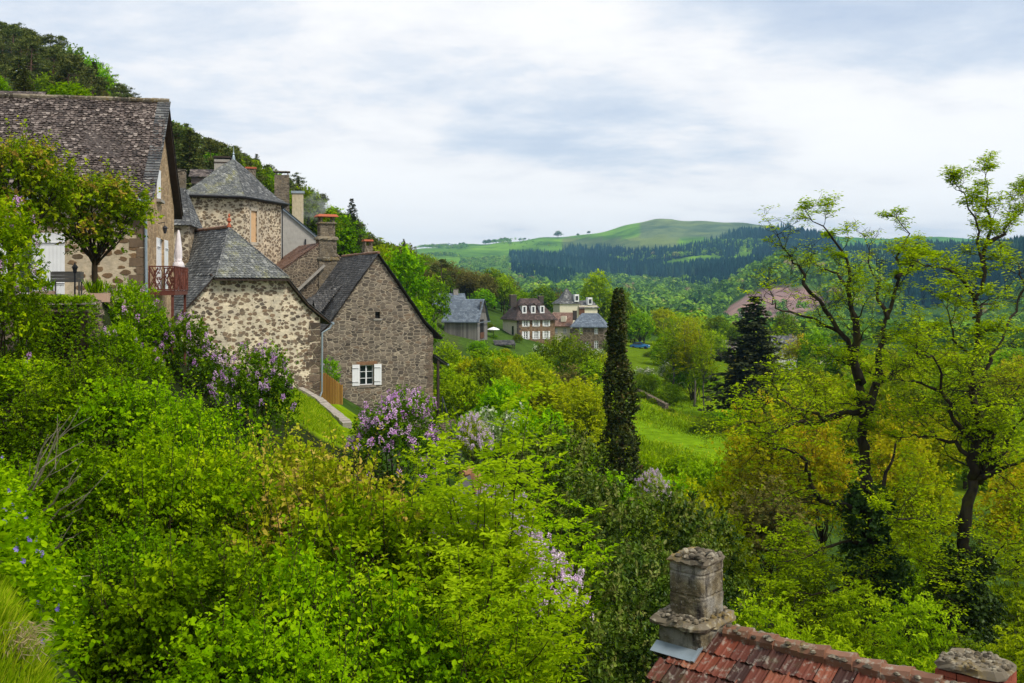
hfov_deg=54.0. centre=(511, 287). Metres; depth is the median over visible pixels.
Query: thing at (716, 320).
valley tree
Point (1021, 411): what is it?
valley tree
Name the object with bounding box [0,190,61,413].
lilac bush
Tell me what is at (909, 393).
valley tree
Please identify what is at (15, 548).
violet flowers
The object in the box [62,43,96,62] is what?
hillside tree
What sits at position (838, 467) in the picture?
valley tree
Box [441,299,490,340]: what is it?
timber barn
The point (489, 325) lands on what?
shrub
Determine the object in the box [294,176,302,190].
spruce tree
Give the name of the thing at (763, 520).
young tree
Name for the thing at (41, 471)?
dead branches
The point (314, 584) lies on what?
hazel shrub
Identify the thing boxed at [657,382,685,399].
valley tree
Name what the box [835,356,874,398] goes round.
valley tree
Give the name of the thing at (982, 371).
valley tree
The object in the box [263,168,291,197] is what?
hillside tree
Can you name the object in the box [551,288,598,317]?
turret house
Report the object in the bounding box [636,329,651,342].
valley tree
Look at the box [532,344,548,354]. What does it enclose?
shrub
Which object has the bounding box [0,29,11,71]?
pine tree
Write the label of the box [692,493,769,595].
young tree
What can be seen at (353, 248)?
hillside tree
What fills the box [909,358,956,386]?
leafy tree
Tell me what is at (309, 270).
stone house
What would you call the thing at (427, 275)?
hillside tree
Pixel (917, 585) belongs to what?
undergrowth bush
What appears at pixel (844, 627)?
undergrowth bush
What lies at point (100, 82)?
pine tree
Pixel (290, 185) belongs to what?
pine tree
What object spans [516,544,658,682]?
evergreen shrub
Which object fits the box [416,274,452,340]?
leafy tree
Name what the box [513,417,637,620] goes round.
evergreen shrub
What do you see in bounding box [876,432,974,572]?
young tree
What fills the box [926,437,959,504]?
valley tree
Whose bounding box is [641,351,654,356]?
hedge bush
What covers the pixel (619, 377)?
cypress tree
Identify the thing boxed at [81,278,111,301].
flower trough
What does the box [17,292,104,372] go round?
clipped hedge
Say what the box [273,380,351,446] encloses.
lawn grass
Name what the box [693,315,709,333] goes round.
valley tree
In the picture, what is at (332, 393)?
board screen
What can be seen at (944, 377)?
valley tree
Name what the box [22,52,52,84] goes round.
pine tree
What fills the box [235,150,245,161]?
pine tree
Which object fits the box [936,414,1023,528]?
valley tree
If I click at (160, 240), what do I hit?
window
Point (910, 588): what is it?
undergrowth bush
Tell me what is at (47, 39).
pine tree
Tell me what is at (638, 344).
parked car
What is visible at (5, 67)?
pine tree
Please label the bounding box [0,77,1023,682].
ground
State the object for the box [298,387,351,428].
stone kerb
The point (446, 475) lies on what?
ash sapling
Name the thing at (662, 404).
stone wall
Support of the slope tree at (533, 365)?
on the ground at (656, 233)
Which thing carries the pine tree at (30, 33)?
on the ground at (656, 233)
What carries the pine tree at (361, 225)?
on the ground at (656, 233)
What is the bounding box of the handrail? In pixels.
[442,396,462,462]
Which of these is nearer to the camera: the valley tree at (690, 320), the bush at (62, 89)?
the bush at (62, 89)
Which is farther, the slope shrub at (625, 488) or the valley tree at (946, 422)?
the valley tree at (946, 422)
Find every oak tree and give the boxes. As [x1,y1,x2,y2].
[683,189,956,657]
[817,149,1023,652]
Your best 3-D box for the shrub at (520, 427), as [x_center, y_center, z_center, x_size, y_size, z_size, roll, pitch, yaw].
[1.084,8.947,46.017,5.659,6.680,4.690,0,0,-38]
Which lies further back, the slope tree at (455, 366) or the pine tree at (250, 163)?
the pine tree at (250, 163)
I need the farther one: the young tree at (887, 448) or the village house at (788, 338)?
the village house at (788, 338)
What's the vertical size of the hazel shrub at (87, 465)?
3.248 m
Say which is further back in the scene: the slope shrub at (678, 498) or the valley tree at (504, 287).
the valley tree at (504, 287)
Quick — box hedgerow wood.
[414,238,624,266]
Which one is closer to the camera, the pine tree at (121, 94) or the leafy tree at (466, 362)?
the leafy tree at (466, 362)
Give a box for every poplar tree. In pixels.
[648,307,693,398]
[661,317,700,388]
[669,310,720,405]
[686,320,721,410]
[725,335,775,419]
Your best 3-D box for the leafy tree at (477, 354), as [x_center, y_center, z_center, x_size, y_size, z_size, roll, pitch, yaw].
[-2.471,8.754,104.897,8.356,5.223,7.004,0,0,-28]
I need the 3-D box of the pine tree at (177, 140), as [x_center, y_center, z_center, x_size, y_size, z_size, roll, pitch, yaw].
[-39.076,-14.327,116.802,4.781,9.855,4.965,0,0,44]
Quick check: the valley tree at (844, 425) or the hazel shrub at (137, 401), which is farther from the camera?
the valley tree at (844, 425)
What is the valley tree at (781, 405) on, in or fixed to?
on the ground at (656, 233)
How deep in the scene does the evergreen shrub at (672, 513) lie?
23.72 m
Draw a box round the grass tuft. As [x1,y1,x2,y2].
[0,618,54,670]
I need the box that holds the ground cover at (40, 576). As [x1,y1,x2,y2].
[0,446,107,682]
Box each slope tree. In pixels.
[433,363,464,416]
[440,356,472,381]
[459,356,514,410]
[460,378,546,444]
[473,351,507,365]
[486,375,519,408]
[492,353,530,378]
[500,360,533,390]
[501,351,517,363]
[509,353,555,384]
[522,351,552,366]
[524,352,545,365]
[525,355,558,382]
[533,404,578,489]
[544,356,567,381]
[550,376,604,444]
[564,448,613,501]
[573,355,610,389]
[577,426,628,468]
[588,383,618,408]
[593,352,607,392]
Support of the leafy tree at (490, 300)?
on the ground at (656, 233)
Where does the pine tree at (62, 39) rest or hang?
on the ground at (656, 233)
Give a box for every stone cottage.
[174,169,202,264]
[430,289,465,316]
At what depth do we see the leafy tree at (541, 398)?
71.31 m
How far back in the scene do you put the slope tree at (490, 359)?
101.88 m
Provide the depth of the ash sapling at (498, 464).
13.18 m
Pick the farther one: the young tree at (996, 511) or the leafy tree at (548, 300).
the leafy tree at (548, 300)
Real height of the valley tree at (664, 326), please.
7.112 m
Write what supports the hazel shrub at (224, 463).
on the ground at (656, 233)
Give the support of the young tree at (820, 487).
on the ground at (656, 233)
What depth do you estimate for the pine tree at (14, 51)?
135.22 m
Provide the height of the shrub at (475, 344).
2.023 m
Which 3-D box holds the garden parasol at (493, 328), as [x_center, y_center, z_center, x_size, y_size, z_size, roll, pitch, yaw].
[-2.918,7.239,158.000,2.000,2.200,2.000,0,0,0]
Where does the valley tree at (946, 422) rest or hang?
on the ground at (656, 233)
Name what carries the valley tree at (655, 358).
on the ground at (656, 233)
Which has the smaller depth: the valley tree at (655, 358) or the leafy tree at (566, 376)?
the leafy tree at (566, 376)
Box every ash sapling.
[343,567,526,682]
[345,477,547,652]
[352,522,593,682]
[387,410,475,544]
[410,395,535,590]
[413,380,568,647]
[420,574,601,682]
[466,517,605,682]
[503,447,622,682]
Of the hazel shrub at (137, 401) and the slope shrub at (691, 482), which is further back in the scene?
the slope shrub at (691, 482)
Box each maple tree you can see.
[0,115,93,318]
[32,156,164,292]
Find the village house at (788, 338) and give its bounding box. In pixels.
[769,334,797,368]
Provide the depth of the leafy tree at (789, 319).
220.62 m
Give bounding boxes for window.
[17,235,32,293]
[160,240,161,290]
[251,211,255,241]
[360,365,372,384]
[534,331,538,339]
[544,331,547,338]
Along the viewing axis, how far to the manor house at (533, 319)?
170.66 m
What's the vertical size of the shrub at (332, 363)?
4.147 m
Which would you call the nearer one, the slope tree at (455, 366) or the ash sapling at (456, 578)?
the ash sapling at (456, 578)
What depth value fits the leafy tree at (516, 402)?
67.88 m
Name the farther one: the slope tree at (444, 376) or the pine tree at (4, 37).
the pine tree at (4, 37)
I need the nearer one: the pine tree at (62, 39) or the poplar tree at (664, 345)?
the poplar tree at (664, 345)
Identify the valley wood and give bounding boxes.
[443,288,1023,352]
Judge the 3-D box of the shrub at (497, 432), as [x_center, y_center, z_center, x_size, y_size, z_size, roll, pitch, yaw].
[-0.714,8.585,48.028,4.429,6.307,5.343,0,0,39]
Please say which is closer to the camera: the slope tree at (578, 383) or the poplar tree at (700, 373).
the slope tree at (578, 383)
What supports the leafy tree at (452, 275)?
on the ground at (656, 233)
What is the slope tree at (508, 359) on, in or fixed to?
on the ground at (656, 233)
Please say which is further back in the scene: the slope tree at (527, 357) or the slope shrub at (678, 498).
the slope tree at (527, 357)
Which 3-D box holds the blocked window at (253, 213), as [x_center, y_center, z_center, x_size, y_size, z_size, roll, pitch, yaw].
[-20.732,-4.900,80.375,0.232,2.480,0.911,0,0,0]
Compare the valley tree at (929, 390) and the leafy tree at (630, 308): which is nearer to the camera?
the valley tree at (929, 390)
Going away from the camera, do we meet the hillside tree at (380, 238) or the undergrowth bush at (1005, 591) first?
the undergrowth bush at (1005, 591)
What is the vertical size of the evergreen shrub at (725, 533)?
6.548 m
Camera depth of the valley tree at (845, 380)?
113.11 m
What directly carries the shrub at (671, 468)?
on the ground at (656, 233)
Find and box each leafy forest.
[453,249,1022,317]
[508,237,850,280]
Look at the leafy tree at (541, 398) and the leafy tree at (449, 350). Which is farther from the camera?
the leafy tree at (449, 350)
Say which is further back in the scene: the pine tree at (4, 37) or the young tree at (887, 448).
the pine tree at (4, 37)
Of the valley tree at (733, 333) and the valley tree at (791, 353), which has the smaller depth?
the valley tree at (791, 353)
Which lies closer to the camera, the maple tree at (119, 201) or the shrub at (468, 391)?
the maple tree at (119, 201)
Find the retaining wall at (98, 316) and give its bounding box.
[0,300,103,349]
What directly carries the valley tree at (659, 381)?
on the ground at (656, 233)
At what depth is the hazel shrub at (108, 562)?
11.40 m
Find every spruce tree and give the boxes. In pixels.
[13,67,35,91]
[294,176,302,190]
[340,199,362,255]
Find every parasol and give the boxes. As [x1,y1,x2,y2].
[172,230,184,290]
[487,327,499,337]
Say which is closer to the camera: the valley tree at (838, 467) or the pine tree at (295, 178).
the valley tree at (838, 467)
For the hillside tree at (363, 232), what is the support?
on the ground at (656, 233)
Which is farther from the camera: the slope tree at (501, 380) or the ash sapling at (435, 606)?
the slope tree at (501, 380)
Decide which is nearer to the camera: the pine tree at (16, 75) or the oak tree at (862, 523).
the oak tree at (862, 523)
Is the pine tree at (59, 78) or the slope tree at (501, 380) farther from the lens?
the pine tree at (59, 78)
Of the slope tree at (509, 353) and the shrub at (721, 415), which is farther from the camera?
the slope tree at (509, 353)
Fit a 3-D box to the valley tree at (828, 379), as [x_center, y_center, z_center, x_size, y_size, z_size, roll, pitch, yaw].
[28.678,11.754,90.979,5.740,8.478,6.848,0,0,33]
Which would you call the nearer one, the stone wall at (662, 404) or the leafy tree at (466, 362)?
the leafy tree at (466, 362)
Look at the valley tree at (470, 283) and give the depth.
208.48 m
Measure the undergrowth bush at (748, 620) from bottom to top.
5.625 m
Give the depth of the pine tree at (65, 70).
111.23 m
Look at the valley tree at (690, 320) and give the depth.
226.79 m
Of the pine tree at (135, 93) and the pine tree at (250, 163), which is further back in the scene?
the pine tree at (135, 93)
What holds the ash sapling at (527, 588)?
on the ground at (656, 233)
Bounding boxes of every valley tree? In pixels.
[452,268,477,296]
[468,271,498,294]
[472,273,498,299]
[494,273,520,314]
[495,284,511,311]
[507,276,524,310]
[631,374,647,392]
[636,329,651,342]
[639,374,657,391]
[648,335,676,359]
[648,372,661,389]
[649,332,670,361]
[651,339,670,364]
[656,318,675,336]
[657,361,671,379]
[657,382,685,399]
[660,359,684,385]
[663,356,672,377]
[666,350,718,401]
[678,316,698,328]
[680,318,701,334]
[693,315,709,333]
[704,315,728,332]
[704,328,730,356]
[716,320,730,338]
[722,325,741,339]
[746,367,855,449]
[776,333,817,368]
[788,368,832,434]
[790,436,851,517]
[799,352,822,378]
[801,371,855,442]
[817,385,872,468]
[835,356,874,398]
[837,352,890,397]
[837,413,894,483]
[865,370,912,418]
[868,384,946,424]
[872,396,965,473]
[874,370,930,414]
[888,348,897,363]
[902,353,952,385]
[903,368,969,433]
[912,411,965,462]
[926,375,1014,488]
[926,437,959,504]
[930,367,957,395]
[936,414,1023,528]
[961,354,997,380]
[962,357,998,401]
[964,406,1023,474]
[980,360,1023,412]
[986,357,1023,404]
[997,354,1023,366]
[1001,403,1023,486]
[1010,397,1023,416]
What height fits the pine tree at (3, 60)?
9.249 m
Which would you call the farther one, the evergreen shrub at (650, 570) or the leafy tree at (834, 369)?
the leafy tree at (834, 369)
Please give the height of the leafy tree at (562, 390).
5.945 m
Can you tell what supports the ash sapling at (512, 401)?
on the ground at (656, 233)
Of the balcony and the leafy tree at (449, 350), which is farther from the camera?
the leafy tree at (449, 350)
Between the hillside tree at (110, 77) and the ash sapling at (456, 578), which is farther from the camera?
the hillside tree at (110, 77)
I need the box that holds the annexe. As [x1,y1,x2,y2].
[552,312,574,344]
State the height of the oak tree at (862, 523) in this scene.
16.452 m
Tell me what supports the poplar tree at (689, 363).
on the ground at (656, 233)
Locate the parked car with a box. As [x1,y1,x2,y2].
[630,342,649,348]
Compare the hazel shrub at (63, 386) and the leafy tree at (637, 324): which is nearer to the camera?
the hazel shrub at (63, 386)
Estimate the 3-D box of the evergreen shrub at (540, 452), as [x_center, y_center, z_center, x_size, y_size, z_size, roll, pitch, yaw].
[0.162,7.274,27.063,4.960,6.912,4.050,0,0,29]
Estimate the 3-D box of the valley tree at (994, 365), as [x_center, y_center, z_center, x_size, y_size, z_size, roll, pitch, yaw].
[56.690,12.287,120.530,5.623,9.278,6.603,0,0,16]
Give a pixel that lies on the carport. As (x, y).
(503, 342)
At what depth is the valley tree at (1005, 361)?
106.18 m
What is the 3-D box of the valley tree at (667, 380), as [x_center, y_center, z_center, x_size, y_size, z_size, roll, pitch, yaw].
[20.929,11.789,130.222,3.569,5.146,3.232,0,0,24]
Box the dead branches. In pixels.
[21,406,106,595]
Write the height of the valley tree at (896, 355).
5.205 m
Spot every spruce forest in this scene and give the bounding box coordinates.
[508,222,1023,286]
[876,235,1023,315]
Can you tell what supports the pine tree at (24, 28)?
on the ground at (656, 233)
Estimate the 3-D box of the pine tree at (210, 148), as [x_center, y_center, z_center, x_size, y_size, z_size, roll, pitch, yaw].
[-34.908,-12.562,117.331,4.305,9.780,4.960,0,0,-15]
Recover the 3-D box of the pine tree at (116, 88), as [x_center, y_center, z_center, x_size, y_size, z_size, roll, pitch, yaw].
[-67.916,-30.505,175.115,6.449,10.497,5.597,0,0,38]
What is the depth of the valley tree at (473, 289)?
210.03 m
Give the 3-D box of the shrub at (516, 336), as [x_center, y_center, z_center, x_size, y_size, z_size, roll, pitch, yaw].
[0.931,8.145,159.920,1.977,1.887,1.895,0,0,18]
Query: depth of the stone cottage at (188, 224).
58.76 m
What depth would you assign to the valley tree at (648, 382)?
129.95 m
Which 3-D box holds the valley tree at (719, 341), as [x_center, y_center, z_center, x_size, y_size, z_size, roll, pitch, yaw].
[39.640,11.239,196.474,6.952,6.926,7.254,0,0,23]
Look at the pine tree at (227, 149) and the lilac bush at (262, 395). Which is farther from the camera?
the pine tree at (227, 149)
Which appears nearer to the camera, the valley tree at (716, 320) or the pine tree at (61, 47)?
the pine tree at (61, 47)
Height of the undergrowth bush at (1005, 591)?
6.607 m
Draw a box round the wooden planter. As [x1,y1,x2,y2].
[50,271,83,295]
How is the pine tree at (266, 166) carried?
on the ground at (656, 233)
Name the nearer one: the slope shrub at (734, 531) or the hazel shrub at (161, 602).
the hazel shrub at (161, 602)
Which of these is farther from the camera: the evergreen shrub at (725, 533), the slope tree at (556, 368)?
the slope tree at (556, 368)
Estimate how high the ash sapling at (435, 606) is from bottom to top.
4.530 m
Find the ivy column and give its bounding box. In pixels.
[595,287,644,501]
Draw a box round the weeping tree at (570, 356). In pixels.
[533,329,604,381]
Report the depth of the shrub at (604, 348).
171.34 m
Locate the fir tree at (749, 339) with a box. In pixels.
[692,296,793,417]
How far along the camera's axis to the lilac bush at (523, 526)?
15.39 m
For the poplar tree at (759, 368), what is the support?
on the ground at (656, 233)
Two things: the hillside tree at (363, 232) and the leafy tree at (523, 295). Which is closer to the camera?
the hillside tree at (363, 232)
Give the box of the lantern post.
[71,262,77,293]
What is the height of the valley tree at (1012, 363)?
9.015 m
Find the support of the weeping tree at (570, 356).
on the ground at (656, 233)
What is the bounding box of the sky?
[0,0,1023,249]
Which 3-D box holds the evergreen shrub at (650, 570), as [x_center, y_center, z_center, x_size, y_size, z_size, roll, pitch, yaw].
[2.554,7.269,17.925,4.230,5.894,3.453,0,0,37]
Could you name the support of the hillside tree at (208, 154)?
on the ground at (656, 233)
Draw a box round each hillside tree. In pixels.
[27,71,75,94]
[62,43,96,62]
[84,55,113,87]
[94,61,126,96]
[96,90,110,95]
[202,144,222,168]
[241,155,273,193]
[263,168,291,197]
[289,186,346,244]
[311,206,361,256]
[357,218,367,237]
[373,236,394,255]
[375,241,415,293]
[397,242,418,253]
[415,269,438,293]
[416,254,432,275]
[421,252,430,264]
[423,254,436,263]
[424,258,448,279]
[430,267,457,291]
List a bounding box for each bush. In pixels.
[0,76,12,90]
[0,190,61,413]
[47,81,95,95]
[99,274,180,360]
[143,310,243,405]
[205,339,305,440]
[335,384,451,502]
[428,480,559,600]
[450,410,495,465]
[503,525,598,647]
[631,468,671,513]
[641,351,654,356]
[727,566,822,644]
[752,514,864,648]
[793,600,872,658]
[797,557,911,665]
[838,525,931,646]
[863,570,960,672]
[890,533,1019,656]
[906,623,959,672]
[921,617,997,670]
[970,527,1023,682]
[974,607,1023,682]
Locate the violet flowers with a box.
[1,456,73,643]
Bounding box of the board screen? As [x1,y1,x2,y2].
[320,373,342,404]
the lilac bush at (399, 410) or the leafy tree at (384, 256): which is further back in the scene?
the leafy tree at (384, 256)
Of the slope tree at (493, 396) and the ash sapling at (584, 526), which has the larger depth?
the slope tree at (493, 396)
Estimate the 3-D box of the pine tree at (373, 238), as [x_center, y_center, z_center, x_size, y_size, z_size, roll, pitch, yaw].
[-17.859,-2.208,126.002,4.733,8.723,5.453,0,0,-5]
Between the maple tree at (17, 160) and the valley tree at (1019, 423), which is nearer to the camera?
the maple tree at (17, 160)
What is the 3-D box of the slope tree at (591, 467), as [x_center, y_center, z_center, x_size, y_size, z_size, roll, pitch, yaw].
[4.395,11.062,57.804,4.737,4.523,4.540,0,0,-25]
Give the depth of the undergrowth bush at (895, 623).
23.95 m
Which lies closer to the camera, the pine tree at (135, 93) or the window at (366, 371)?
the window at (366, 371)
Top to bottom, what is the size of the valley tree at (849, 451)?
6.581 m
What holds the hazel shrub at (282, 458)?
on the ground at (656, 233)
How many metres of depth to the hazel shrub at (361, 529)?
13.16 m
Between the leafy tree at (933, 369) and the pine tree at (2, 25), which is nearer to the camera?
the leafy tree at (933, 369)
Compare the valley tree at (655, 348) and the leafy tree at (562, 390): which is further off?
the valley tree at (655, 348)
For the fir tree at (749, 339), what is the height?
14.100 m
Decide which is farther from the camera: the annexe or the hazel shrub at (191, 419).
the annexe
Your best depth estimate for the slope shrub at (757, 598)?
35.44 m
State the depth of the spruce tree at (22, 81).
79.92 m
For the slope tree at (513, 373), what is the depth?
91.75 m
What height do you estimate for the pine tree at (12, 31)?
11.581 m
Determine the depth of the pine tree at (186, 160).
101.50 m
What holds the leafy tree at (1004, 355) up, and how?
on the ground at (656, 233)
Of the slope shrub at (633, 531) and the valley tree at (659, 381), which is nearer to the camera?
the slope shrub at (633, 531)
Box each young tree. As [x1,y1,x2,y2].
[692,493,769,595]
[709,403,773,556]
[719,471,825,617]
[734,389,813,575]
[781,402,860,589]
[856,394,946,549]
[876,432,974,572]
[972,451,1023,620]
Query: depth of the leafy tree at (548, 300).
233.99 m
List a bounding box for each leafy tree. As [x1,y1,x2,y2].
[373,245,397,276]
[385,242,430,307]
[412,296,445,347]
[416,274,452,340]
[433,340,463,381]
[434,261,469,292]
[449,355,493,404]
[466,346,509,364]
[469,288,498,307]
[481,267,508,308]
[501,290,529,307]
[502,391,540,424]
[514,368,574,425]
[516,378,602,432]
[528,284,557,310]
[547,362,593,393]
[550,374,612,444]
[554,288,570,297]
[577,268,612,315]
[599,287,639,325]
[626,310,655,348]
[648,307,679,334]
[771,312,799,337]
[795,327,833,370]
[819,342,874,376]
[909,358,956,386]
[991,347,1023,371]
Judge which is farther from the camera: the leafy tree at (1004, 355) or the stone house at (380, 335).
the leafy tree at (1004, 355)
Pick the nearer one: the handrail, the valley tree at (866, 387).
the handrail
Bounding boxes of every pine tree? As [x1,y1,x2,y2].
[0,21,10,77]
[0,24,26,85]
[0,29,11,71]
[0,30,12,75]
[0,41,10,78]
[0,43,31,78]
[0,64,15,90]
[4,27,43,54]
[6,30,46,67]
[6,58,27,90]
[7,34,50,87]
[11,29,40,55]
[15,47,41,86]
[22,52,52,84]
[32,45,66,81]
[38,33,68,58]
[43,43,69,74]
[47,52,104,94]
[51,75,64,93]
[52,58,102,92]
[56,35,69,46]
[80,65,113,95]
[89,62,104,95]
[108,83,129,96]
[112,85,130,97]
[124,87,141,97]
[172,121,200,168]
[174,123,183,150]
[176,129,204,185]
[177,130,201,189]
[192,133,206,168]
[197,133,206,160]
[197,139,223,169]
[208,147,241,168]
[212,143,240,162]
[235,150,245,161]
[242,157,270,181]
[261,164,278,179]
[289,172,306,186]
[289,181,296,196]
[317,193,331,209]
[344,216,367,238]
[361,235,386,249]
[430,259,456,291]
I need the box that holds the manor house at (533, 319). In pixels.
[500,295,557,343]
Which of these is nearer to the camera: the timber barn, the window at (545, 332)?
the timber barn
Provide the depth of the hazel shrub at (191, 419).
19.76 m
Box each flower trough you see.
[31,275,55,295]
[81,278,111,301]
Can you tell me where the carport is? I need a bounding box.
[493,340,515,348]
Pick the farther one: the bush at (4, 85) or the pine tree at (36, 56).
the pine tree at (36, 56)
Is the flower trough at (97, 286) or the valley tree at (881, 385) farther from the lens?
the valley tree at (881, 385)
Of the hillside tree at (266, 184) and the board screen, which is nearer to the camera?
the board screen
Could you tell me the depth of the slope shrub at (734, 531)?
41.58 m
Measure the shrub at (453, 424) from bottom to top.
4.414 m
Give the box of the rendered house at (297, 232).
[189,156,316,257]
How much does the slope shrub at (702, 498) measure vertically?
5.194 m
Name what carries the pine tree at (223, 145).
on the ground at (656, 233)
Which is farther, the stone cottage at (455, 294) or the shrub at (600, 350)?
the stone cottage at (455, 294)
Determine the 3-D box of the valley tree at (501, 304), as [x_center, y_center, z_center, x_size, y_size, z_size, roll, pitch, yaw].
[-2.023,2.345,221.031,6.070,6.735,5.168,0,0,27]
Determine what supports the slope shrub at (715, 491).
on the ground at (656, 233)
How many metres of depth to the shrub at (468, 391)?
73.11 m
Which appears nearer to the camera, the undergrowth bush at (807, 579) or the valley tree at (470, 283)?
the undergrowth bush at (807, 579)
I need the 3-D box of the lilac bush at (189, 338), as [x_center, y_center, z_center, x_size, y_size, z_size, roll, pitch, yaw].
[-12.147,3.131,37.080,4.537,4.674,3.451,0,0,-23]
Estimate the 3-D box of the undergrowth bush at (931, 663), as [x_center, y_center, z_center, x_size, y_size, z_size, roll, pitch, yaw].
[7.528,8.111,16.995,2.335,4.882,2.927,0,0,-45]
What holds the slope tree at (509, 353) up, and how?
on the ground at (656, 233)
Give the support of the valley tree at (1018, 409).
on the ground at (656, 233)
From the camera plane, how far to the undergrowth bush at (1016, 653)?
19.95 m
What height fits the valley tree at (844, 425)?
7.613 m
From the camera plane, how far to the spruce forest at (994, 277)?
980.96 m
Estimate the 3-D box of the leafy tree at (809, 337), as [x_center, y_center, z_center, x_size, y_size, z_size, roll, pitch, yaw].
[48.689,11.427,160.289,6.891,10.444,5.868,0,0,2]
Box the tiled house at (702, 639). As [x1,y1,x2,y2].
[646,546,1016,682]
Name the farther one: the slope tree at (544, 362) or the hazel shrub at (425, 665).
the slope tree at (544, 362)
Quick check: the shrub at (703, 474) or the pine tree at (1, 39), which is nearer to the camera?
the shrub at (703, 474)
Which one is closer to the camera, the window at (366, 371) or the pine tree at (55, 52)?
the window at (366, 371)
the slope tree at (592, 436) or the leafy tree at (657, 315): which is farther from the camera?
the leafy tree at (657, 315)
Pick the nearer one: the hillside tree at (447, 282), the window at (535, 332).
the window at (535, 332)
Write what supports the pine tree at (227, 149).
on the ground at (656, 233)
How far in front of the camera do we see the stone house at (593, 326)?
176.14 m
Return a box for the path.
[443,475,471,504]
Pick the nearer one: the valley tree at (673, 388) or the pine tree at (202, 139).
the valley tree at (673, 388)
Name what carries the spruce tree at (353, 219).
on the ground at (656, 233)
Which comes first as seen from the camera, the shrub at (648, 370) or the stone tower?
the stone tower
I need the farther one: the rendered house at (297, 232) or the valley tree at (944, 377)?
the valley tree at (944, 377)
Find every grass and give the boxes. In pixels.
[0,572,67,682]
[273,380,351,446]
[609,377,735,470]
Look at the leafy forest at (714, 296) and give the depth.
994.74 m
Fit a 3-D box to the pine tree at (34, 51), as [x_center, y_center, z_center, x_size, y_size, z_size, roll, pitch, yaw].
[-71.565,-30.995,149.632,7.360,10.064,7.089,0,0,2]
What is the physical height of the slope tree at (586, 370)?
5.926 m
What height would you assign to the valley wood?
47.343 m
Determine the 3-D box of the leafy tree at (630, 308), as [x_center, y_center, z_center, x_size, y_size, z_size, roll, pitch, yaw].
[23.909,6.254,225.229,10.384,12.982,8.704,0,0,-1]
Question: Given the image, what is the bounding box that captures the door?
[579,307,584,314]
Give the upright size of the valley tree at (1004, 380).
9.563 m
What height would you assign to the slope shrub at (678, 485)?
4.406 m
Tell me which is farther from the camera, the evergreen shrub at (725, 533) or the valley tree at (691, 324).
the valley tree at (691, 324)
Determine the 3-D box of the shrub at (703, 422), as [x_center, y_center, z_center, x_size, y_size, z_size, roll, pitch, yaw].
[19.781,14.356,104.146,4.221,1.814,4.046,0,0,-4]
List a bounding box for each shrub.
[0,333,169,507]
[0,347,116,452]
[0,423,150,617]
[19,404,276,677]
[36,357,230,546]
[47,507,367,682]
[51,503,217,682]
[86,320,156,378]
[96,420,300,612]
[121,369,291,521]
[122,341,175,388]
[133,567,446,682]
[179,415,442,659]
[180,403,407,617]
[184,503,452,682]
[192,456,523,675]
[299,559,539,682]
[320,355,341,384]
[433,367,489,422]
[442,412,503,455]
[443,402,527,486]
[461,430,600,568]
[465,340,487,351]
[473,411,594,511]
[487,323,496,331]
[512,333,523,342]
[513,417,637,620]
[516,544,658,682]
[518,600,644,682]
[529,464,672,678]
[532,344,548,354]
[584,468,654,528]
[585,348,607,358]
[587,531,671,682]
[596,480,743,682]
[600,340,607,355]
[608,504,657,541]
[625,451,670,495]
[629,503,764,675]
[631,484,705,534]
[633,391,647,397]
[634,367,662,377]
[646,453,710,487]
[648,469,696,511]
[649,398,656,403]
[650,489,759,572]
[655,505,761,577]
[657,391,679,404]
[670,449,725,495]
[671,474,706,496]
[684,416,720,432]
[697,473,768,546]
[710,409,750,432]
[724,558,771,624]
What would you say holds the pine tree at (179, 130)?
on the ground at (656, 233)
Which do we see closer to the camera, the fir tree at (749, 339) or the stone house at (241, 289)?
the stone house at (241, 289)
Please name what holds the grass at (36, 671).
on the ground at (656, 233)
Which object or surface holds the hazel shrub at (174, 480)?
on the ground at (656, 233)
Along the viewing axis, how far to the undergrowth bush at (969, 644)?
24.09 m
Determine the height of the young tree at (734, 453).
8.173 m
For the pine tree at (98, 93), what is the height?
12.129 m
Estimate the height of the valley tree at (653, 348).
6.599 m
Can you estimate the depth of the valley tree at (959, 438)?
77.86 m
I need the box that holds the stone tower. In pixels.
[187,146,289,263]
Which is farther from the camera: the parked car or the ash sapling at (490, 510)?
the parked car
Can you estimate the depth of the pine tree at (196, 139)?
131.50 m
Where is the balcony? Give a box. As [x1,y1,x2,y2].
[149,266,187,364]
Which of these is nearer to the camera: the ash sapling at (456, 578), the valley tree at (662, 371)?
the ash sapling at (456, 578)
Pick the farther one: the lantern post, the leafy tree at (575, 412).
the leafy tree at (575, 412)
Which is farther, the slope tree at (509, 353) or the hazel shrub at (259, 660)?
the slope tree at (509, 353)
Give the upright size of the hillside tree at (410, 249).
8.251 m
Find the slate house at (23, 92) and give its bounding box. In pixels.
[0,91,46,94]
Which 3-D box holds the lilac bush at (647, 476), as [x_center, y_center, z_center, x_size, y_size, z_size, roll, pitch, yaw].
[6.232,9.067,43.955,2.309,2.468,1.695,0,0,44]
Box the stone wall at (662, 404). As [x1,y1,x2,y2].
[635,388,668,408]
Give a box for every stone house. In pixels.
[0,93,182,329]
[174,214,334,396]
[276,214,340,298]
[306,239,458,440]
[570,310,607,353]

